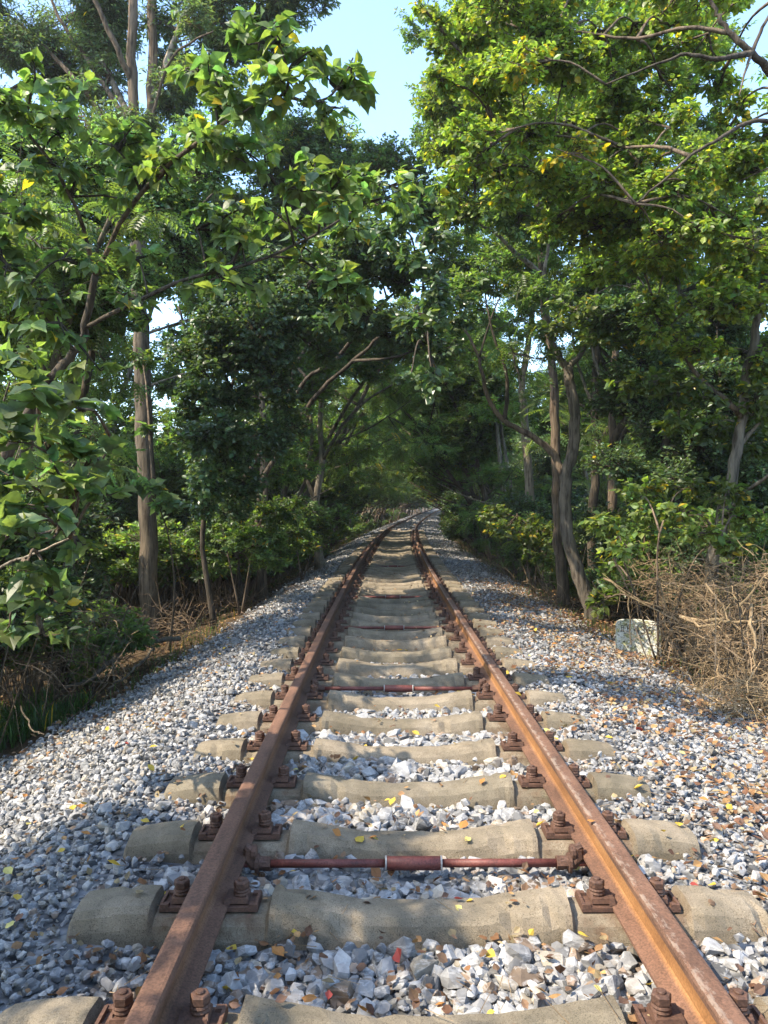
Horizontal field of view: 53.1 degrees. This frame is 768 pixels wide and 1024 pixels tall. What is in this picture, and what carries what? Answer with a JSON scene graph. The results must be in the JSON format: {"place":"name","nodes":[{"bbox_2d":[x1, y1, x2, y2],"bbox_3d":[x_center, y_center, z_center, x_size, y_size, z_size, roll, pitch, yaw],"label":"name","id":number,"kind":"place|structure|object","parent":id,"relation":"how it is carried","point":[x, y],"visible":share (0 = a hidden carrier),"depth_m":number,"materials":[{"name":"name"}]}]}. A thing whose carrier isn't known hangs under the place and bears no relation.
{"place":"outdoors","nodes":[
{"label":"outdoors","id":0,"kind":"place"},
{"bbox_2d":[0,528,757,752],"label":"grass","id":1,"kind":"structure","parent":0,"point":[52,714],"depth_m":7.42,"materials":[{"name":"green plant"}]},
{"bbox_2d":[0,507,767,1017],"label":"ground","id":2,"kind":"structure","parent":0,"point":[118,853],"depth_m":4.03,"materials":[{"name":"grey gravel"}]},
{"bbox_2d":[0,486,101,702],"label":"understory bush","id":3,"kind":"object","parent":2,"relation":"on","point":[47,559],"visible":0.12,"depth_m":7.51,"materials":[{"name":"green plant"}]},
{"bbox_2d":[5,502,118,655],"bbox_3d":[-6.052,1.001,12.386,3.791,3.032,3.452,0,1,-18],"label":"dark shrub","id":4,"kind":"object","parent":2,"relation":"on","point":[88,576],"visible":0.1,"depth_m":12.28,"materials":[{"name":"green plant"}]},
{"bbox_2d":[0,569,134,711],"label":"bush","id":5,"kind":"object","parent":2,"relation":"on","point":[61,647],"visible":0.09,"depth_m":7.83,"materials":[{"name":"green plant"}]},
{"bbox_2d":[0,337,137,650],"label":"paper mulberry sapling","id":6,"kind":"object","parent":2,"relation":"on","point":[32,586],"visible":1,"depth_m":3.61,"materials":[{"name":"green plant"}]},
{"bbox_2d":[0,477,147,744],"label":"dark shrub","id":7,"kind":"object","parent":2,"relation":"on","point":[17,546],"visible":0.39,"depth_m":6.79,"materials":[{"name":"green plant"}]},
{"bbox_2d":[0,597,174,692],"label":"weedy shrub","id":8,"kind":"object","parent":2,"relation":"on","point":[138,636],"visible":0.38,"depth_m":8.84,"materials":[{"name":"green plant"}]},
{"bbox_2d":[0,122,199,524],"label":"locust tree","id":9,"kind":"object","parent":2,"relation":"on","point":[46,239],"visible":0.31,"depth_m":7.16,"materials":[{"name":"green plant"}]},
{"bbox_2d":[20,626,180,734],"bbox_3d":[-2.804,1.527,7.455,0.730,0.437,4.332,0,1,-3],"label":"fallen branch","id":10,"kind":"object","parent":2,"relation":"on","point":[163,640],"visible":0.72,"depth_m":8.02,"materials":[{"name":"brown wood"}]},
{"bbox_2d":[0,106,265,693],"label":"privet tree","id":11,"kind":"object","parent":2,"relation":"on","point":[167,196],"visible":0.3,"depth_m":8.03,"materials":[{"name":"green plant"}]},
{"bbox_2d":[81,432,195,616],"bbox_3d":[-4.592,0.017,15.931,2.864,4.598,4.046,1,1,38],"label":"shrub","id":12,"kind":"object","parent":2,"relation":"on","point":[171,465],"visible":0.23,"depth_m":15.35,"materials":[{"name":"green plant"}]},
{"bbox_2d":[80,513,207,627],"bbox_3d":[-4.563,1.153,14.331,2.823,2.316,2.891,0,1,-17],"label":"bush","id":13,"kind":"object","parent":2,"relation":"on","point":[128,541],"visible":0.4,"depth_m":13.70,"materials":[{"name":"green plant"}]},
{"bbox_2d":[75,481,232,619],"bbox_3d":[-4.746,0.647,15.920,4.193,3.354,3.818,0,1,13],"label":"dark shrub","id":14,"kind":"object","parent":2,"relation":"on","point":[181,520],"visible":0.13,"depth_m":15.47,"materials":[{"name":"green plant"}]},
{"bbox_2d":[125,346,184,649],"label":"paper mulberry sapling","id":15,"kind":"object","parent":2,"relation":"on","point":[166,500],"visible":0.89,"depth_m":9.74,"materials":[{"name":"green plant"}]},
{"bbox_2d":[0,0,341,638],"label":"twin stemmed tree","id":16,"kind":"object","parent":2,"relation":"on","point":[98,43],"visible":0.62,"depth_m":12.59,"materials":[{"name":"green plant"}]},
{"bbox_2d":[0,65,369,602],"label":"backdrop tree","id":17,"kind":"object","parent":2,"relation":"on","point":[165,380],"visible":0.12,"depth_m":15.08,"materials":[{"name":"green plant"}]},
{"bbox_2d":[158,522,266,622],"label":"bush","id":18,"kind":"object","parent":2,"relation":"on","point":[189,566],"visible":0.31,"depth_m":13.59,"materials":[{"name":"green plant"}]},
{"bbox_2d":[0,3,461,475],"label":"mulberry tree","id":19,"kind":"object","parent":2,"relation":"on","point":[153,167],"visible":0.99,"depth_m":5.03,"materials":[{"name":"green plant"}]},
{"bbox_2d":[175,503,315,600],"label":"dark shrub","id":20,"kind":"object","parent":2,"relation":"on","point":[277,555],"depth_m":16.25,"materials":[{"name":"green plant"}]},
{"bbox_2d":[181,491,317,615],"bbox_3d":[-2.167,0.642,12.444,2.302,2.169,1.818,0,1,0],"label":"understory bush","id":21,"kind":"object","parent":2,"relation":"on","point":[227,536],"visible":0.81,"depth_m":12.10,"materials":[{"name":"green plant"}]},
{"bbox_2d":[161,221,353,630],"bbox_3d":[-1.641,-1.140,10.527,2.760,5.926,2.931,0,1,0],"label":"camphor tree","id":22,"kind":"object","parent":2,"relation":"on","point":[247,337],"visible":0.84,"depth_m":10.09,"materials":[{"name":"green plant"}]},
{"bbox_2d":[267,545,305,586],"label":"bush","id":23,"kind":"object","parent":2,"relation":"on","point":[288,553],"visible":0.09,"depth_m":17.70,"materials":[{"name":"green plant"}]},
{"bbox_2d":[220,280,379,591],"bbox_3d":[-1.872,-1.923,17.310,3.790,8.010,3.632,0,1,-12],"label":"slim tree","id":24,"kind":"object","parent":2,"relation":"on","point":[308,388],"visible":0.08,"depth_m":17.08,"materials":[{"name":"green plant"}]},
{"bbox_2d":[0,527,624,748],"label":"dead stems","id":25,"kind":"object","parent":2,"relation":"on","point":[175,625],"visible":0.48,"depth_m":8.93,"materials":[{"name":"brown plant"}]},
{"bbox_2d":[269,500,361,581],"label":"understory bush","id":26,"kind":"object","parent":2,"relation":"on","point":[328,517],"visible":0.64,"depth_m":15.44,"materials":[{"name":"green plant"}]},
{"bbox_2d":[189,103,453,600],"bbox_3d":[-1.365,-2.921,14.866,5.600,9.286,3.013,0,1,0],"label":"straight tree","id":27,"kind":"object","parent":2,"relation":"on","point":[385,155],"visible":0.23,"depth_m":13.98,"materials":[{"name":"green plant"}]},
{"bbox_2d":[276,415,388,567],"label":"arching tree","id":28,"kind":"object","parent":2,"relation":"on","point":[332,500],"visible":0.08,"depth_m":25.67,"materials":[{"name":"green plant"}]},
{"bbox_2d":[231,166,479,607],"bbox_3d":[-0.641,-1.564,11.226,2.251,6.795,7.032,-1,1,-33],"label":"leaning tree","id":29,"kind":"object","parent":2,"relation":"on","point":[396,258],"visible":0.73,"depth_m":10.19,"materials":[{"name":"green plant"}]},
{"bbox_2d":[260,359,452,573],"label":"locust tree","id":30,"kind":"object","parent":2,"relation":"on","point":[349,391],"visible":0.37,"depth_m":22.11,"materials":[{"name":"green plant"}]},
{"bbox_2d":[324,440,389,549],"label":"arching tree","id":31,"kind":"object","parent":2,"relation":"on","point":[358,502],"visible":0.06,"depth_m":33.63,"materials":[{"name":"green plant"}]},
{"bbox_2d":[305,293,412,569],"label":"multi stem tree","id":32,"kind":"object","parent":2,"relation":"on","point":[370,376],"visible":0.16,"depth_m":18.44,"materials":[{"name":"green plant"}]},
{"bbox_2d":[304,387,420,560],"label":"arching tree","id":33,"kind":"object","parent":2,"relation":"on","point":[347,491],"visible":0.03,"depth_m":26.60,"materials":[{"name":"green plant"}]},
{"bbox_2d":[328,380,418,506],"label":"locust tree","id":34,"kind":"object","parent":2,"relation":"on","point":[367,487],"visible":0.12,"depth_m":30.27,"materials":[{"name":"green plant"}]},
{"bbox_2d":[255,236,497,582],"bbox_3d":[-0.667,-2.662,19.332,7.336,9.489,4.062,0,1,16],"label":"locust tree","id":35,"kind":"object","parent":2,"relation":"on","point":[360,450],"visible":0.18,"depth_m":19.29,"materials":[{"name":"green plant"}]},
{"bbox_2d":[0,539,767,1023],"bbox_3d":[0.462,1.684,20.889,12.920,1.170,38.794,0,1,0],"label":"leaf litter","id":36,"kind":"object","parent":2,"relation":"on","point":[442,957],"visible":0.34,"depth_m":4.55,"materials":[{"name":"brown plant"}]},
{"bbox_2d":[0,988,767,1023],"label":"railway sleeper","id":37,"kind":"object","parent":2,"relation":"on","point":[660,1008],"visible":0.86,"depth_m":2.16,"materials":[{"name":"concrete"}]},
{"bbox_2d":[356,451,411,535],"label":"arching tree","id":38,"kind":"object","parent":2,"relation":"on","point":[388,498],"visible":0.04,"depth_m":52.63,"materials":[{"name":"green plant"}]},
{"bbox_2d":[318,583,466,593],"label":"railway sleeper","id":39,"kind":"object","parent":2,"relation":"on","point":[408,591],"visible":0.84,"depth_m":12.81,"materials":[{"name":"concrete"}]},
{"bbox_2d":[330,571,454,579],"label":"railway sleeper","id":40,"kind":"object","parent":2,"relation":"on","point":[389,578],"visible":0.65,"depth_m":15.19,"materials":[{"name":"concrete"}]},
{"bbox_2d":[315,587,470,598],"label":"railway sleeper","id":41,"kind":"object","parent":2,"relation":"on","point":[363,593],"visible":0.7,"depth_m":12.22,"materials":[{"name":"concrete"}]},
{"bbox_2d":[322,580,463,589],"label":"railway sleeper","id":42,"kind":"object","parent":2,"relation":"on","point":[392,587],"visible":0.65,"depth_m":13.41,"materials":[{"name":"concrete"}]},
{"bbox_2d":[328,574,457,582],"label":"railway sleeper","id":43,"kind":"object","parent":2,"relation":"on","point":[394,581],"visible":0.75,"depth_m":14.59,"materials":[{"name":"concrete"}]},
{"bbox_2d":[325,577,460,586],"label":"railway sleeper","id":44,"kind":"object","parent":2,"relation":"on","point":[339,582],"visible":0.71,"depth_m":14.00,"materials":[{"name":"concrete"}]},
{"bbox_2d":[333,569,452,576],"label":"railway sleeper","id":45,"kind":"object","parent":2,"relation":"on","point":[395,575],"visible":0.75,"depth_m":15.78,"materials":[{"name":"concrete"}]},
{"bbox_2d":[307,596,479,609],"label":"railway sleeper","id":46,"kind":"object","parent":2,"relation":"on","point":[408,606],"visible":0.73,"depth_m":11.02,"materials":[{"name":"concrete"}]},
{"bbox_2d":[312,592,474,603],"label":"railway sleeper","id":47,"kind":"object","parent":2,"relation":"on","point":[389,601],"visible":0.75,"depth_m":11.62,"materials":[{"name":"concrete"}]},
{"bbox_2d":[303,602,484,615],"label":"railway sleeper","id":48,"kind":"object","parent":2,"relation":"on","point":[376,612],"visible":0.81,"depth_m":10.43,"materials":[{"name":"concrete"}]},
{"bbox_2d":[298,608,490,622],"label":"railway sleeper","id":49,"kind":"object","parent":2,"relation":"on","point":[394,619],"visible":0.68,"depth_m":9.84,"materials":[{"name":"concrete"}]},
{"bbox_2d":[292,614,496,631],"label":"railway sleeper","id":50,"kind":"object","parent":2,"relation":"on","point":[312,623],"visible":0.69,"depth_m":9.25,"materials":[{"name":"concrete"}]},
{"bbox_2d":[278,630,512,651],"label":"railway sleeper","id":51,"kind":"object","parent":2,"relation":"on","point":[391,645],"visible":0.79,"depth_m":8.05,"materials":[{"name":"concrete"}]},
{"bbox_2d":[286,622,504,639],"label":"railway sleeper","id":52,"kind":"object","parent":2,"relation":"on","point":[383,635],"visible":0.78,"depth_m":8.65,"materials":[{"name":"concrete"}]},
{"bbox_2d":[270,641,522,663],"bbox_3d":[0.122,1.424,7.542,2.494,0.316,0.284,0,1,0],"label":"railway sleeper","id":53,"kind":"object","parent":2,"relation":"on","point":[427,655],"visible":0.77,"depth_m":7.46,"materials":[{"name":"concrete"}]},
{"bbox_2d":[260,652,534,678],"bbox_3d":[0.122,1.424,6.948,2.494,0.315,0.285,0,1,0],"label":"railway sleeper","id":54,"kind":"object","parent":2,"relation":"on","point":[378,670],"visible":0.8,"depth_m":6.87,"materials":[{"name":"concrete"}]},
{"bbox_2d":[376,532,420,534],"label":"railway sleeper","id":55,"kind":"object","parent":2,"relation":"on","point":[398,534],"visible":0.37,"depth_m":37.18,"materials":[{"name":"concrete"}]},
{"bbox_2d":[124,508,437,1023],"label":"rail","id":56,"kind":"object","parent":55,"relation":"on","point":[171,983],"visible":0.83,"depth_m":2.85,"materials":[{"name":"metal"}]},
{"bbox_2d":[335,620,452,629],"bbox_3d":[0.121,1.342,9.070,1.700,0.126,0.080,0,1,0],"label":"gauge tie rod","id":57,"kind":"object","parent":56,"relation":"attached to","point":[396,627],"visible":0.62,"depth_m":9.06,"materials":[{"name":"metal"}]},
{"bbox_2d":[311,678,485,692],"bbox_3d":[0.115,1.378,6.101,1.700,0.126,0.080,0,1,0],"label":"gauge tie rod","id":58,"kind":"object","parent":56,"relation":"attached to","point":[411,688],"visible":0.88,"depth_m":6.08,"materials":[{"name":"metal"}]},
{"bbox_2d":[243,842,587,873],"bbox_3d":[0.121,1.416,3.151,1.700,0.126,0.080,0,1,0],"label":"gauge tie rod","id":59,"kind":"object","parent":56,"relation":"attached to","point":[569,861],"visible":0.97,"depth_m":3.14,"materials":[{"name":"red paint"}]},
{"bbox_2d":[249,666,549,695],"bbox_3d":[0.121,1.430,6.354,2.494,0.320,0.286,0,1,0],"label":"railway sleeper","id":60,"kind":"object","parent":2,"relation":"on","point":[453,679],"visible":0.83,"depth_m":6.29,"materials":[{"name":"concrete"}]},
{"bbox_2d":[234,683,566,712],"bbox_3d":[0.120,1.441,5.761,2.494,0.318,0.286,0,1,0],"label":"railway sleeper","id":61,"kind":"object","parent":2,"relation":"on","point":[333,700],"visible":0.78,"depth_m":5.68,"materials":[{"name":"concrete"}]},
{"bbox_2d":[216,703,588,736],"bbox_3d":[0.121,1.446,5.166,2.496,0.317,0.287,0,1,0],"label":"railway sleeper","id":62,"kind":"object","parent":2,"relation":"on","point":[473,722],"visible":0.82,"depth_m":5.09,"materials":[{"name":"concrete"}]},
{"bbox_2d":[193,730,615,765],"bbox_3d":[0.122,1.456,4.572,2.494,0.318,0.285,0,1,0],"label":"railway sleeper","id":63,"kind":"object","parent":2,"relation":"on","point":[242,749],"visible":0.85,"depth_m":4.51,"materials":[{"name":"concrete"}]},
{"bbox_2d":[164,763,651,809],"bbox_3d":[0.124,1.460,3.979,2.494,0.317,0.284,0,1,0],"label":"railway sleeper","id":64,"kind":"object","parent":2,"relation":"on","point":[493,790],"visible":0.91,"depth_m":3.90,"materials":[{"name":"concrete"}]},
{"bbox_2d":[123,810,701,864],"bbox_3d":[0.127,1.471,3.384,2.494,0.319,0.285,0,1,0],"label":"railway sleeper","id":65,"kind":"object","parent":2,"relation":"on","point":[193,842],"visible":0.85,"depth_m":3.31,"materials":[{"name":"concrete"}]},
{"bbox_2d":[66,876,767,951],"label":"railway sleeper","id":66,"kind":"object","parent":2,"relation":"on","point":[122,916],"visible":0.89,"depth_m":2.71,"materials":[{"name":"concrete"}]},
{"bbox_2d":[338,314,522,558],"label":"locust tree","id":67,"kind":"object","parent":2,"relation":"on","point":[403,418],"visible":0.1,"depth_m":24.09,"materials":[{"name":"green plant"}]},
{"bbox_2d":[338,343,534,563],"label":"arching tree","id":68,"kind":"object","parent":2,"relation":"on","point":[478,448],"visible":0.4,"depth_m":22.06,"materials":[{"name":"green plant"}]},
{"bbox_2d":[377,400,519,506],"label":"arching tree","id":69,"kind":"object","parent":2,"relation":"on","point":[438,490],"visible":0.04,"depth_m":28.19,"materials":[{"name":"green plant"}]},
{"bbox_2d":[437,489,496,554],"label":"dark shrub","id":70,"kind":"object","parent":2,"relation":"on","point":[452,526],"visible":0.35,"depth_m":25.62,"materials":[{"name":"green plant"}]},
{"bbox_2d":[414,226,553,580],"bbox_3d":[2.106,-2.473,16.887,3.005,8.256,2.666,0,1,0],"label":"pale tree","id":71,"kind":"object","parent":2,"relation":"on","point":[502,316],"visible":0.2,"depth_m":17.29,"materials":[{"name":"green plant"}]},
{"bbox_2d":[438,304,549,571],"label":"slim tree","id":72,"kind":"object","parent":2,"relation":"on","point":[495,379],"visible":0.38,"depth_m":20.72,"materials":[{"name":"green plant"}]},
{"bbox_2d":[451,462,551,575],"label":"understory bush","id":73,"kind":"object","parent":2,"relation":"on","point":[502,478],"visible":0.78,"depth_m":17.78,"materials":[{"name":"green plant"}]},
{"bbox_2d":[465,509,551,576],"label":"feathery shrub","id":74,"kind":"object","parent":2,"relation":"on","point":[491,540],"visible":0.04,"depth_m":18.43,"materials":[{"name":"green plant"}]},
{"bbox_2d":[476,504,562,594],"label":"understory bush","id":75,"kind":"object","parent":2,"relation":"on","point":[539,558],"visible":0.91,"depth_m":13.71,"materials":[{"name":"green plant"}]},
{"bbox_2d":[487,542,553,586],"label":"feathery shrub","id":76,"kind":"object","parent":2,"relation":"on","point":[522,572],"visible":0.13,"depth_m":16.38,"materials":[{"name":"green plant"}]},
{"bbox_2d":[410,0,645,609],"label":"tall tallow tree","id":77,"kind":"object","parent":2,"relation":"on","point":[434,111],"visible":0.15,"depth_m":11.40,"materials":[{"name":"green plant"}]},
{"bbox_2d":[491,488,587,588],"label":"dark shrub","id":78,"kind":"object","parent":2,"relation":"on","point":[518,503],"visible":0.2,"depth_m":16.66,"materials":[{"name":"green plant"}]},
{"bbox_2d":[495,506,602,591],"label":"feathery shrub","id":79,"kind":"object","parent":2,"relation":"on","point":[579,541],"visible":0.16,"depth_m":15.50,"materials":[{"name":"green plant"}]},
{"bbox_2d":[502,419,606,513],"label":"bushy tree","id":80,"kind":"object","parent":2,"relation":"on","point":[541,465],"visible":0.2,"depth_m":26.17,"materials":[{"name":"green plant"}]},
{"bbox_2d":[524,477,586,514],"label":"dark shrub","id":81,"kind":"object","parent":2,"relation":"on","point":[576,495],"visible":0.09,"depth_m":22.88,"materials":[{"name":"green plant"}]},
{"bbox_2d":[447,187,678,623],"bbox_3d":[2.541,-1.498,10.899,3.052,6.439,2.599,0,1,20],"label":"crooked tree","id":82,"kind":"object","parent":2,"relation":"on","point":[507,225],"visible":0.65,"depth_m":10.88,"materials":[{"name":"green plant"}]},
{"bbox_2d":[526,366,607,507],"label":"slim tree","id":83,"kind":"object","parent":2,"relation":"on","point":[541,430],"visible":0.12,"depth_m":22.89,"materials":[{"name":"green plant"}]},
{"bbox_2d":[393,0,767,602],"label":"backdrop tree","id":84,"kind":"object","parent":2,"relation":"on","point":[464,262],"visible":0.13,"depth_m":14.07,"materials":[{"name":"green plant"}]},
{"bbox_2d":[414,510,748,1023],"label":"rail","id":85,"kind":"object","parent":2,"relation":"on","point":[677,967],"visible":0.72,"depth_m":2.82,"materials":[{"name":"metal"}]},
{"bbox_2d":[408,0,767,279],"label":"chinese tallow tree","id":86,"kind":"object","parent":2,"relation":"on","point":[670,193],"visible":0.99,"depth_m":6.55,"materials":[{"name":"green plant"}]},
{"bbox_2d":[500,344,681,508],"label":"locust tree","id":87,"kind":"object","parent":2,"relation":"on","point":[582,394],"visible":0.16,"depth_m":15.68,"materials":[{"name":"green plant"}]},
{"bbox_2d":[556,262,652,570],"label":"tree","id":88,"kind":"object","parent":2,"relation":"on","point":[594,490],"visible":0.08,"depth_m":14.14,"materials":[{"name":"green plant"}]},
{"bbox_2d":[549,501,670,620],"bbox_3d":[3.835,0.829,12.004,2.272,1.996,2.495,0,1,5],"label":"dark shrub","id":89,"kind":"object","parent":2,"relation":"on","point":[591,578],"visible":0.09,"depth_m":12.00,"materials":[{"name":"green plant"}]},
{"bbox_2d":[461,181,764,470],"bbox_3d":[4.713,-2.261,14.360,6.492,8.398,3.595,0,1,-7],"label":"locust tree","id":90,"kind":"object","parent":2,"relation":"on","point":[568,357],"visible":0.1,"depth_m":14.11,"materials":[{"name":"green plant"}]},
{"bbox_2d":[591,281,681,611],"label":"tree","id":91,"kind":"object","parent":2,"relation":"on","point":[612,497],"visible":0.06,"depth_m":13.13,"materials":[{"name":"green plant"}]},
{"bbox_2d":[615,619,660,658],"bbox_3d":[2.805,1.484,8.481,0.480,0.592,0.144,0,1,20],"label":"marker stone","id":92,"kind":"object","parent":2,"relation":"on","point":[622,636],"visible":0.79,"depth_m":8.43,"materials":[{"name":"concrete"}]},
{"bbox_2d":[556,181,767,669],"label":"leaning tree","id":93,"kind":"object","parent":2,"relation":"on","point":[729,293],"visible":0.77,"depth_m":7.76,"materials":[{"name":"green plant"}]},
{"bbox_2d":[572,280,767,639],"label":"ivy clad tree","id":94,"kind":"object","parent":2,"relation":"on","point":[685,452],"visible":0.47,"depth_m":10.16,"materials":[{"name":"green plant"}]},
{"bbox_2d":[578,472,767,664],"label":"round leaved shrub","id":95,"kind":"object","parent":2,"relation":"on","point":[666,511],"visible":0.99,"depth_m":7.82,"materials":[{"name":"green plant"}]},
{"bbox_2d":[595,499,762,641],"bbox_3d":[4.114,0.855,10.492,2.586,2.122,2.648,0,1,1],"label":"bush","id":96,"kind":"object","parent":2,"relation":"on","point":[709,511],"visible":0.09,"depth_m":10.05,"materials":[{"name":"green plant"}]},
{"bbox_2d":[592,522,767,711],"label":"brush pile","id":97,"kind":"object","parent":2,"relation":"on","point":[731,640],"visible":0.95,"depth_m":7.19,"materials":[{"name":"brown plant"}]},
{"bbox_2d":[612,256,767,496],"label":"slim tree","id":98,"kind":"object","parent":2,"relation":"on","point":[703,333],"visible":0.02,"depth_m":12.63,"materials":[{"name":"green plant"}]},
{"bbox_2d":[629,532,767,653],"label":"dark shrub","id":99,"kind":"object","parent":2,"relation":"on","point":[688,553],"visible":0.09,"depth_m":9.18,"materials":[{"name":"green plant"}]},
{"bbox_2d":[639,652,767,730],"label":"dry grass mat","id":100,"kind":"object","parent":2,"relation":"on","point":[758,696],"visible":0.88,"depth_m":6.04,"materials":[{"name":"brown plant"}]},
{"bbox_2d":[712,506,767,653],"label":"bush","id":101,"kind":"object","parent":2,"relation":"on","point":[764,523],"visible":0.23,"depth_m":9.09,"materials":[{"name":"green plant"}]},
{"bbox_2d":[720,541,767,588],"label":"bush","id":102,"kind":"object","parent":2,"relation":"on","point":[758,558],"visible":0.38,"depth_m":8.65,"materials":[{"name":"green plant"}]},
{"bbox_2d":[744,54,767,462],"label":"tall tree","id":103,"kind":"object","parent":2,"relation":"on","point":[764,107],"visible":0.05,"depth_m":13.45,"materials":[{"name":"green plant"}]},
{"bbox_2d":[0,0,767,436],"label":"sky","id":104,"kind":"structure","parent":0,"point":[367,26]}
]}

